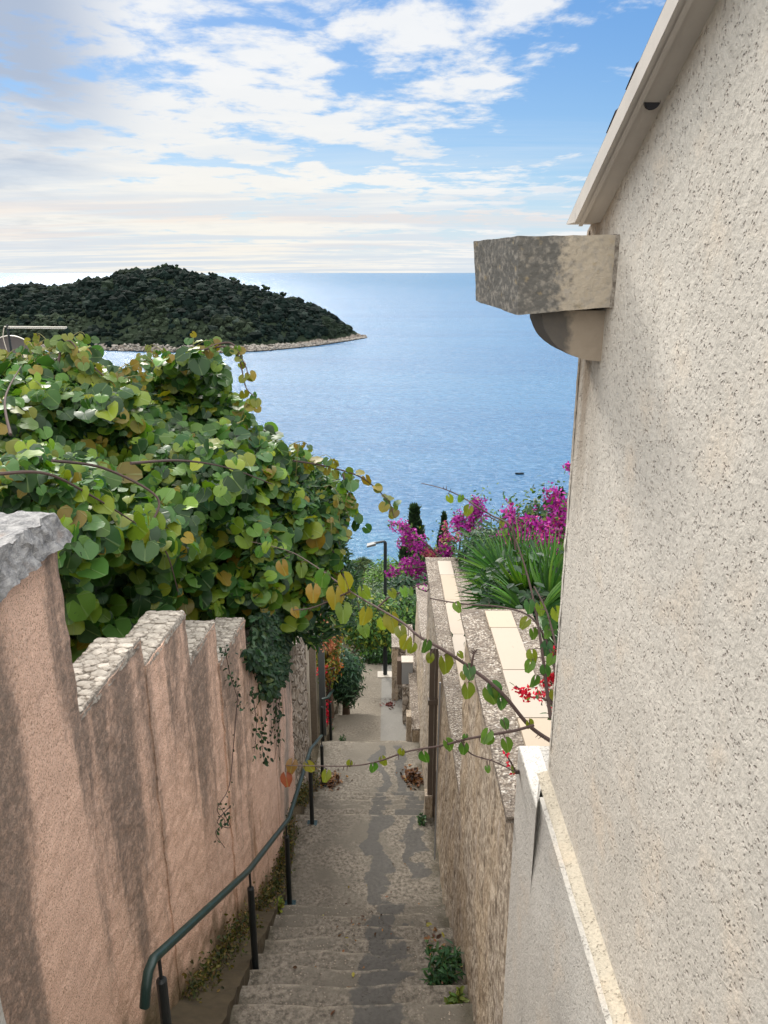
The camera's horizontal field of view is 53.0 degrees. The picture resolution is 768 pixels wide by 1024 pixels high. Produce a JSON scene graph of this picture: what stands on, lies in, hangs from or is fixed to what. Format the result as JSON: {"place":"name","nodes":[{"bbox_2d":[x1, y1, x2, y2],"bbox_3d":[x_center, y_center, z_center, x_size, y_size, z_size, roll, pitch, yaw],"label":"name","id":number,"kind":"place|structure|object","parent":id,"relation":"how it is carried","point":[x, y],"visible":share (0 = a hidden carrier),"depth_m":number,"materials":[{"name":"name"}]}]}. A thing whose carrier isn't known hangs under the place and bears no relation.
{"place":"outdoors","nodes":[
{"label":"outdoors","id":0,"kind":"place"},
{"bbox_2d":[0,276,366,352],"bbox_3d":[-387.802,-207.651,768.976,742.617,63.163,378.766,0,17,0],"label":"hills","id":1,"kind":"structure","parent":0,"point":[299,339],"depth_m":638.77,"materials":[{"name":"green plant"}]},
{"bbox_2d":[170,264,180,268],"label":"skyline tree","id":2,"kind":"object","parent":1,"relation":"on","point":[175,266],"visible":0.38,"depth_m":725.01,"materials":[{"name":"green plant"}]},
{"bbox_2d":[0,266,352,347],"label":"island forest","id":3,"kind":"object","parent":1,"relation":"on","point":[214,288],"visible":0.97,"depth_m":659.89,"materials":[{"name":"green plant"}]},
{"bbox_2d":[40,336,366,352],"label":"shore rocks","id":4,"kind":"object","parent":1,"relation":"on","point":[263,347],"visible":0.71,"depth_m":618.13,"materials":[{"name":"beige stone"}]},
{"bbox_2d":[229,277,239,281],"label":"skyline tree","id":5,"kind":"object","parent":1,"relation":"on","point":[234,279],"visible":0.68,"depth_m":726.11,"materials":[{"name":"green plant"}]},
{"bbox_2d":[261,284,269,291],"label":"skyline tree","id":6,"kind":"object","parent":1,"relation":"on","point":[266,288],"visible":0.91,"depth_m":718.14,"materials":[{"name":"green plant"}]},
{"bbox_2d":[0,273,577,570],"bbox_3d":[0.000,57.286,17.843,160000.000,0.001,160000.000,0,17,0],"label":"sea","id":7,"kind":"structure","parent":0,"point":[441,380],"depth_m":399.05,"materials":[{"name":"liquid"}]},
{"bbox_2d":[165,621,414,903],"bbox_3d":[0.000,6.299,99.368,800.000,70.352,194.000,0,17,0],"label":"ground","id":8,"kind":"structure","parent":0,"point":[344,646],"depth_m":15.94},
{"bbox_2d":[0,999,5,1023],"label":"white buttress","id":9,"kind":"structure","parent":8,"relation":"on","point":[2,1019],"depth_m":2.54,"materials":[{"name":"paint"}]},
{"bbox_2d":[0,335,32,358],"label":"satellite dish","id":10,"kind":"object","parent":8,"relation":"on","point":[17,342],"visible":0.09,"depth_m":9.47,"materials":[{"name":"metal"}]},
{"bbox_2d":[3,325,66,351],"bbox_3d":[-3.982,-1.071,9.093,0.739,2.220,0.100,0,17,0],"label":"aerial","id":11,"kind":"object","parent":8,"relation":"on","point":[35,327],"visible":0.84,"depth_m":8.77,"materials":[{"name":"white metal"}]},
{"bbox_2d":[0,510,121,1023],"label":"garden pillar","id":12,"kind":"structure","parent":8,"relation":"on","point":[56,960],"depth_m":2.90,"materials":[{"name":"pink paint"}]},
{"bbox_2d":[73,610,295,1023],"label":"garden wall","id":13,"kind":"structure","parent":8,"relation":"on","point":[156,696],"depth_m":4.53,"materials":[{"name":"pink paint"}]},
{"bbox_2d":[0,331,401,662],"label":"climbing vine","id":14,"kind":"object","parent":13,"relation":"attached to","point":[161,482],"visible":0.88,"depth_m":6.12,"materials":[{"name":"green plant"}]},
{"bbox_2d":[253,541,549,742],"bbox_3d":[-0.245,0.463,4.093,0.320,0.642,2.977,-10,20,-30],"label":"branch","id":15,"kind":"object","parent":14,"relation":"attached to","point":[492,693],"visible":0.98,"depth_m":3.55,"materials":[{"name":"green plant"}]},
{"bbox_2d":[214,610,295,847],"bbox_3d":[-1.051,1.610,6.725,0.282,2.102,3.364,0,17,0],"label":"hanging ivy","id":16,"kind":"object","parent":13,"relation":"attached to","point":[266,655],"visible":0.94,"depth_m":6.69,"materials":[{"name":"green plant"}]},
{"bbox_2d":[170,687,337,1023],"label":"kerb","id":17,"kind":"structure","parent":8,"relation":"on","point":[214,1007],"depth_m":5.17,"materials":[{"name":"concrete"}]},
{"bbox_2d":[181,756,320,1002],"bbox_3d":[-1.030,3.061,7.021,0.301,3.806,7.047,1,17,2],"label":"moss growth","id":18,"kind":"object","parent":17,"relation":"on","point":[203,976],"visible":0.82,"depth_m":5.89,"materials":[{"name":"green plant"}]},
{"bbox_2d":[304,638,308,735],"bbox_3d":[-1.120,2.716,10.796,0.093,2.701,0.092,0,17,0],"label":"fence post","id":19,"kind":"object","parent":17,"relation":"on","point":[306,678],"visible":0.09,"depth_m":10.68,"materials":[{"name":"grey wood"}]},
{"bbox_2d":[306,645,311,757],"bbox_3d":[-1.120,2.679,11.413,0.039,2.499,0.038,0,17,0],"label":"fence post","id":20,"kind":"object","parent":17,"relation":"on","point":[308,690],"visible":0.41,"depth_m":11.41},
{"bbox_2d":[308,629,317,744],"bbox_3d":[-1.120,2.664,12.141,0.102,2.602,0.102,0,17,0],"label":"fence post","id":21,"kind":"object","parent":17,"relation":"on","point":[313,694],"visible":0.55,"depth_m":12.17,"materials":[{"name":"grey wood"}]},
{"bbox_2d":[318,615,326,735],"bbox_3d":[-1.030,2.797,12.759,0.103,2.700,0.102,0,17,0],"label":"fence post","id":22,"kind":"object","parent":17,"relation":"on","point":[321,665],"visible":0.45,"depth_m":12.72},
{"bbox_2d":[316,664,335,729],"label":"red bougainvillea","id":23,"kind":"object","parent":17,"relation":"on","point":[327,712],"visible":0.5,"depth_m":13.37,"materials":[{"name":"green plant"}]},
{"bbox_2d":[316,615,346,717],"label":"creeper bush","id":24,"kind":"object","parent":17,"relation":"on","point":[332,659],"visible":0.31,"depth_m":13.77,"materials":[{"name":"green plant"}]},
{"bbox_2d":[289,636,309,790],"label":"rubble wall","id":25,"kind":"structure","parent":8,"relation":"on","point":[299,696],"depth_m":9.67,"materials":[{"name":"stone"}]},
{"bbox_2d":[237,449,364,653],"bbox_3d":[-0.873,1.161,8.021,1.414,3.634,2.772,0,17,0],"label":"pittosporum shrub","id":26,"kind":"object","parent":8,"relation":"on","point":[315,636],"visible":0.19,"depth_m":8.21,"materials":[{"name":"green plant"}]},
{"bbox_2d":[346,556,376,586],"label":"tree","id":27,"kind":"object","parent":8,"relation":"on","point":[363,560],"visible":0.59,"depth_m":63.81,"materials":[{"name":"green plant"}]},
{"bbox_2d":[348,642,391,664],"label":"laurel bush","id":28,"kind":"object","parent":8,"relation":"on","point":[376,657],"visible":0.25,"depth_m":19.82,"materials":[{"name":"green plant"}]},
{"bbox_2d":[347,576,397,601],"bbox_3d":[-0.654,3.655,26.245,2.811,2.883,2.759,-16,23,-41],"label":"olive tree","id":29,"kind":"object","parent":8,"relation":"on","point":[373,590],"visible":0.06,"depth_m":26.33,"materials":[{"name":"green plant"}]},
{"bbox_2d":[341,585,407,656],"bbox_3d":[-0.296,2.976,18.250,1.695,2.448,1.767,-17,24,-42],"label":"citrus tree","id":30,"kind":"object","parent":8,"relation":"on","point":[378,637],"visible":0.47,"depth_m":17.78,"materials":[{"name":"green plant"}]},
{"bbox_2d":[361,554,405,589],"bbox_3d":[0.342,4.094,35.766,3.306,4.325,3.473,0,17,0],"label":"stone pine","id":31,"kind":"object","parent":8,"relation":"on","point":[378,573],"visible":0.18,"depth_m":35.25,"materials":[{"name":"green plant"}]},
{"bbox_2d":[374,572,427,606],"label":"garden shrub","id":32,"kind":"object","parent":8,"relation":"on","point":[399,582],"visible":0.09,"depth_m":27.89,"materials":[{"name":"green plant"}]},
{"bbox_2d":[387,589,416,630],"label":"garden shrub","id":33,"kind":"object","parent":8,"relation":"on","point":[410,616],"visible":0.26,"depth_m":21.98,"materials":[{"name":"green plant"}]},
{"bbox_2d":[406,710,410,740],"bbox_3d":[0.398,3.783,12.542,0.082,1.152,0.205,0,17,0],"label":"stone stub","id":34,"kind":"object","parent":8,"relation":"on","point":[408,725],"visible":0.42,"depth_m":12.35,"materials":[{"name":"beige stone"}]},
{"bbox_2d":[395,502,427,573],"bbox_3d":[1.449,3.211,38.711,2.609,7.763,2.371,0,17,0],"label":"cypress tree","id":35,"kind":"object","parent":8,"relation":"on","point":[414,518],"visible":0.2,"depth_m":37.69,"materials":[{"name":"green plant"}]},
{"bbox_2d":[435,511,450,556],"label":"cypress tree","id":36,"kind":"object","parent":8,"relation":"on","point":[444,517],"visible":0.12,"depth_m":42.06,"materials":[{"name":"green plant"}]},
{"bbox_2d":[435,486,494,556],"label":"magenta bougainvillea","id":37,"kind":"object","parent":8,"relation":"on","point":[459,520],"visible":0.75,"depth_m":11.26,"materials":[{"name":"purple plant"}]},
{"bbox_2d":[447,515,510,580],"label":"oleander bush","id":38,"kind":"object","parent":8,"relation":"on","point":[475,533],"visible":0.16,"depth_m":10.08,"materials":[{"name":"green plant"}]},
{"bbox_2d":[406,557,553,1023],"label":"retaining wall","id":39,"kind":"structure","parent":8,"relation":"on","point":[475,817],"depth_m":4.87,"materials":[{"name":"stone"}]},
{"bbox_2d":[397,656,413,684],"bbox_3d":[0.385,2.902,14.020,0.290,0.520,0.275,0,17,0],"label":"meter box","id":40,"kind":"object","parent":39,"relation":"attached to","point":[404,666],"visible":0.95,"depth_m":13.93,"materials":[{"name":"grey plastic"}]},
{"bbox_2d":[384,518,440,591],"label":"magenta bougainvillea","id":41,"kind":"object","parent":39,"relation":"on","point":[411,567],"visible":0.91,"depth_m":10.89,"materials":[{"name":"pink plant"}]},
{"bbox_2d":[424,647,438,817],"bbox_3d":[0.519,2.485,8.467,0.123,2.220,0.133,0,17,0],"label":"downpipe","id":42,"kind":"object","parent":39,"relation":"attached to","point":[429,798],"visible":0.79,"depth_m":8.41,"materials":[{"name":"brown metal"}]},
{"bbox_2d":[434,682,440,859],"bbox_3d":[0.526,2.602,7.647,0.027,2.017,0.071,5,18,17],"label":"cable conduit","id":43,"kind":"object","parent":39,"relation":"attached to","point":[437,771],"visible":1,"depth_m":7.67,"materials":[{"name":"grey plastic"}]},
{"bbox_2d":[418,520,465,562],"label":"pink bougainvillea","id":44,"kind":"object","parent":39,"relation":"attached to","point":[429,552],"visible":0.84,"depth_m":10.95,"materials":[{"name":"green plant"}]},
{"bbox_2d":[503,646,556,774],"bbox_3d":[0.756,1.071,3.434,0.832,1.135,0.209,-16,24,-42],"label":"red bougainvillea","id":45,"kind":"object","parent":39,"relation":"on","point":[550,681],"visible":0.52,"depth_m":3.20,"materials":[{"name":"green plant"}]},
{"bbox_2d":[450,538,563,649],"bbox_3d":[1.206,1.718,6.743,1.279,3.130,2.098,0,17,0],"label":"garden bush","id":46,"kind":"object","parent":8,"relation":"on","point":[523,595],"visible":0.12,"depth_m":6.33,"materials":[{"name":"green plant"}]},
{"bbox_2d":[451,516,563,645],"bbox_3d":[1.251,1.510,6.876,1.287,3.027,2.729,0,17,0],"label":"fan palm","id":47,"kind":"object","parent":8,"relation":"on","point":[552,584],"visible":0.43,"depth_m":6.33,"materials":[{"name":"green plant"}]},
{"bbox_2d":[480,460,570,568],"bbox_3d":[2.000,1.240,9.879,1.604,3.774,1.282,4,18,12],"label":"magenta bougainvillea","id":48,"kind":"object","parent":8,"relation":"on","point":[558,507],"visible":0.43,"depth_m":9.55,"materials":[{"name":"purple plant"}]},
{"bbox_2d":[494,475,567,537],"bbox_3d":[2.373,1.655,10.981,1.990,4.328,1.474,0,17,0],"label":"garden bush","id":49,"kind":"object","parent":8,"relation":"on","point":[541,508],"visible":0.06,"depth_m":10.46,"materials":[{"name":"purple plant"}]},
{"bbox_2d":[557,486,564,498],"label":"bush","id":50,"kind":"object","parent":8,"relation":"on","point":[562,494],"visible":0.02,"depth_m":35.24,"materials":[{"name":"green plant"}]},
{"bbox_2d":[502,0,767,1023],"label":"house","id":51,"kind":"structure","parent":8,"relation":"on","point":[638,886],"depth_m":1.70,"materials":[{"name":"paint"}]},
{"bbox_2d":[280,717,533,787],"bbox_3d":[0.042,1.044,3.263,1.166,0.665,0.108,9,19,26],"label":"bougainvillea branch","id":52,"kind":"object","parent":51,"relation":"attached to","point":[448,745],"visible":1,"depth_m":3.09,"materials":[{"name":"green plant"}]},
{"bbox_2d":[430,539,559,718],"bbox_3d":[0.538,0.430,3.308,0.266,0.542,0.823,-10,20,-29],"label":"bougainvillea branch","id":53,"kind":"object","parent":51,"relation":"attached to","point":[550,629],"visible":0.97,"depth_m":3.10,"materials":[{"name":"green plant"}]},
{"bbox_2d":[421,483,516,549],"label":"bougainvillea branch","id":54,"kind":"object","parent":53,"relation":"attached to","point":[467,510],"visible":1,"depth_m":3.65,"materials":[{"name":"green plant"}]},
{"bbox_2d":[473,234,619,360],"bbox_3d":[0.461,-0.640,2.303,0.362,0.346,0.423,0,17,0],"label":"stone spout","id":55,"kind":"object","parent":51,"relation":"attached to","point":[555,287],"visible":0.98,"depth_m":2.14,"materials":[{"name":"grey stone"}]},
{"bbox_2d":[320,615,335,652],"bbox_3d":[-0.859,1.819,11.500,0.286,0.622,0.309,0,17,0],"label":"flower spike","id":56,"kind":"object","parent":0,"point":[330,646],"visible":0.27,"depth_m":11.46,"materials":[{"name":"orange plant"}]},
{"bbox_2d":[0,0,665,272],"label":"sky","id":57,"kind":"structure","parent":0,"point":[204,136],"materials":[{"name":"blue"}]},
{"bbox_2d":[230,658,473,1023],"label":"path","id":58,"kind":"structure","parent":0,"point":[367,830],"depth_m":7.39,"materials":[{"name":"grey stone"}]},
{"bbox_2d":[139,735,326,1023],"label":"handrail","id":59,"kind":"object","parent":58,"relation":"on","point":[163,949],"visible":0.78,"depth_m":4.99,"materials":[{"name":"metal"}]},
{"bbox_2d":[275,895,284,913],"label":"weed","id":60,"kind":"object","parent":58,"relation":"on","point":[281,901],"visible":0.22,"depth_m":6.99,"materials":[{"name":"green plant"}]},
{"bbox_2d":[321,689,334,741],"bbox_3d":[-0.958,3.253,13.689,0.195,1.272,2.414,0,17,0],"label":"handrail","id":61,"kind":"object","parent":58,"relation":"on","point":[330,715],"visible":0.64,"depth_m":12.78,"materials":[{"name":"black metal"}]},
{"bbox_2d":[316,768,352,791],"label":"leaf litter","id":62,"kind":"object","parent":58,"relation":"on","point":[335,776],"visible":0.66,"depth_m":10.96,"materials":[{"name":"brown plant"}]},
{"bbox_2d":[325,642,371,714],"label":"oleander bush","id":63,"kind":"object","parent":58,"relation":"on","point":[346,688],"visible":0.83,"depth_m":14.47,"materials":[{"name":"green plant"}]},
{"bbox_2d":[293,863,442,1014],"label":"leaf litter","id":64,"kind":"object","parent":58,"relation":"on","point":[295,967],"visible":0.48,"depth_m":6.39,"materials":[{"name":"brown plant"}]},
{"bbox_2d":[367,540,391,677],"bbox_3d":[-0.090,2.418,18.559,0.620,3.670,0.303,0,17,0],"label":"street lamp","id":65,"kind":"object","parent":58,"relation":"on","point":[384,673],"visible":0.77,"depth_m":18.39,"materials":[{"name":"black metal"}]},
{"bbox_2d":[380,699,394,709],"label":"fallen petals","id":66,"kind":"object","parent":58,"relation":"on","point":[390,703],"visible":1,"depth_m":16.20,"materials":[{"name":"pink plant"}]},
{"bbox_2d":[391,626,405,700],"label":"gate pillar","id":67,"kind":"structure","parent":58,"relation":"on","point":[397,651],"depth_m":16.27,"materials":[{"name":"stone"}]},
{"bbox_2d":[402,684,408,723],"bbox_3d":[0.395,3.619,14.167,0.120,1.079,0.308,0,17,0],"label":"stone post","id":68,"kind":"object","parent":58,"relation":"on","point":[405,697],"visible":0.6,"depth_m":13.96,"materials":[{"name":"grey stone"}]},
{"bbox_2d":[396,764,423,790],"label":"leaf litter","id":69,"kind":"object","parent":58,"relation":"on","point":[414,775],"visible":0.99,"depth_m":11.04,"materials":[{"name":"brown plant"}]},
{"bbox_2d":[416,812,426,825],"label":"weed","id":70,"kind":"object","parent":58,"relation":"on","point":[421,819],"visible":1,"depth_m":8.60,"materials":[{"name":"green plant"}]},
{"bbox_2d":[418,903,461,966],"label":"leaf litter","id":71,"kind":"object","parent":58,"relation":"on","point":[435,929],"visible":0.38,"depth_m":6.13,"materials":[{"name":"brown plant"}]},
{"bbox_2d":[419,938,465,985],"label":"weed","id":72,"kind":"object","parent":58,"relation":"on","point":[444,971],"visible":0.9,"depth_m":5.31,"materials":[{"name":"green plant"}]},
{"bbox_2d":[435,946,462,968],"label":"weed","id":73,"kind":"object","parent":58,"relation":"on","point":[459,958],"visible":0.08,"depth_m":5.57,"materials":[{"name":"green plant"}]},
{"bbox_2d":[444,985,469,1004],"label":"weed","id":74,"kind":"object","parent":58,"relation":"on","point":[456,998],"visible":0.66,"depth_m":5.02,"materials":[{"name":"green plant"}]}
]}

